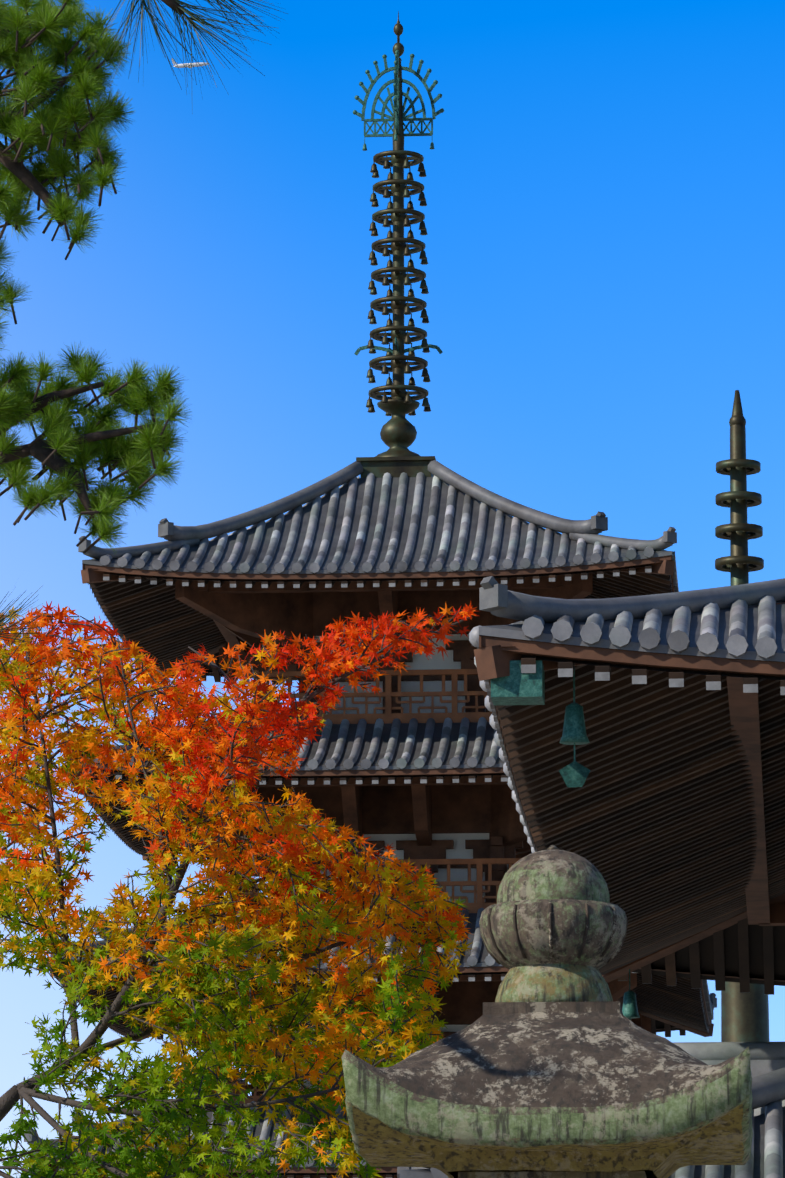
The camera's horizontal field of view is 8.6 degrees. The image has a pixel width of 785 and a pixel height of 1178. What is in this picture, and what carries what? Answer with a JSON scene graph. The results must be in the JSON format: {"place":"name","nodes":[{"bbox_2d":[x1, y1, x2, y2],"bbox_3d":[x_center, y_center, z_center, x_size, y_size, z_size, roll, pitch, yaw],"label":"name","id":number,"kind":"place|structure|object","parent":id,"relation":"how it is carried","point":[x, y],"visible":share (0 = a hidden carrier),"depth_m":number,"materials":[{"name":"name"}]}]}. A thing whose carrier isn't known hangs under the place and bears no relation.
{"place":"outdoors","nodes":[
{"label":"outdoors","id":0,"kind":"place"},
{"bbox_2d":[171,58,209,67],"bbox_3d":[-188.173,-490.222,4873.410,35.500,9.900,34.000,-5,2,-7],"label":"airliner","id":1,"kind":"object","parent":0,"point":[182,65],"visible":0.88,"depth_m":4871.74,"materials":[{"name":"paint"}]},
{"bbox_2d":[0,0,784,1177],"label":"sky","id":2,"kind":"structure","parent":0,"point":[604,181],"materials":[{"name":"blue"}]},
{"bbox_2d":[715,390,768,1041],"bbox_3d":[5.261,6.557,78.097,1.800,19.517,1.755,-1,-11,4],"label":"spire","id":3,"kind":"structure","parent":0,"point":[744,1017],"depth_m":79.28,"materials":[{"name":"metal"}]},
{"label":"ground","id":4,"kind":"structure","parent":0,"visible":0},
{"bbox_2d":[0,0,286,645],"bbox_3d":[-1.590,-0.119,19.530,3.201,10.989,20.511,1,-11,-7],"label":"pine trees","id":5,"kind":"object","parent":4,"relation":"on","point":[63,122],"visible":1,"depth_m":28.36,"materials":[{"name":"green plant"}]},
{"bbox_2d":[0,601,477,1177],"bbox_3d":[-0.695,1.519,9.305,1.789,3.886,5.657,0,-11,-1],"label":"maple tree","id":6,"kind":"object","parent":4,"relation":"on","point":[408,911],"visible":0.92,"depth_m":11.10,"materials":[{"name":"orange plant"}]},
{"bbox_2d":[24,11,716,1177],"bbox_3d":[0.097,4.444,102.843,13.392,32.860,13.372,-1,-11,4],"label":"pagoda","id":7,"kind":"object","parent":4,"relation":"on","point":[410,765],"visible":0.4,"depth_m":100.60,"materials":[{"name":"tile"}]},
{"bbox_2d":[342,845,752,1177],"bbox_3d":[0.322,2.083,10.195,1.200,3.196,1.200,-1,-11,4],"label":"stone lantern","id":8,"kind":"object","parent":4,"relation":"on","point":[552,1061],"visible":1,"depth_m":10.13,"materials":[{"name":"stone"}]},
{"bbox_2d":[397,576,784,1177],"bbox_3d":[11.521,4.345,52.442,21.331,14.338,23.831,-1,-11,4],"label":"temple roof","id":9,"kind":"structure","parent":4,"relation":"on","point":[639,741],"depth_m":47.25,"materials":[{"name":"tile"}]},
{"bbox_2d":[672,1042,784,1077],"bbox_3d":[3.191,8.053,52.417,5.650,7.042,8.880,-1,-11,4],"label":"roof ridge","id":10,"kind":"structure","parent":4,"relation":"on","point":[766,1057],"depth_m":52.91,"materials":[{"name":"tile"}]}
]}

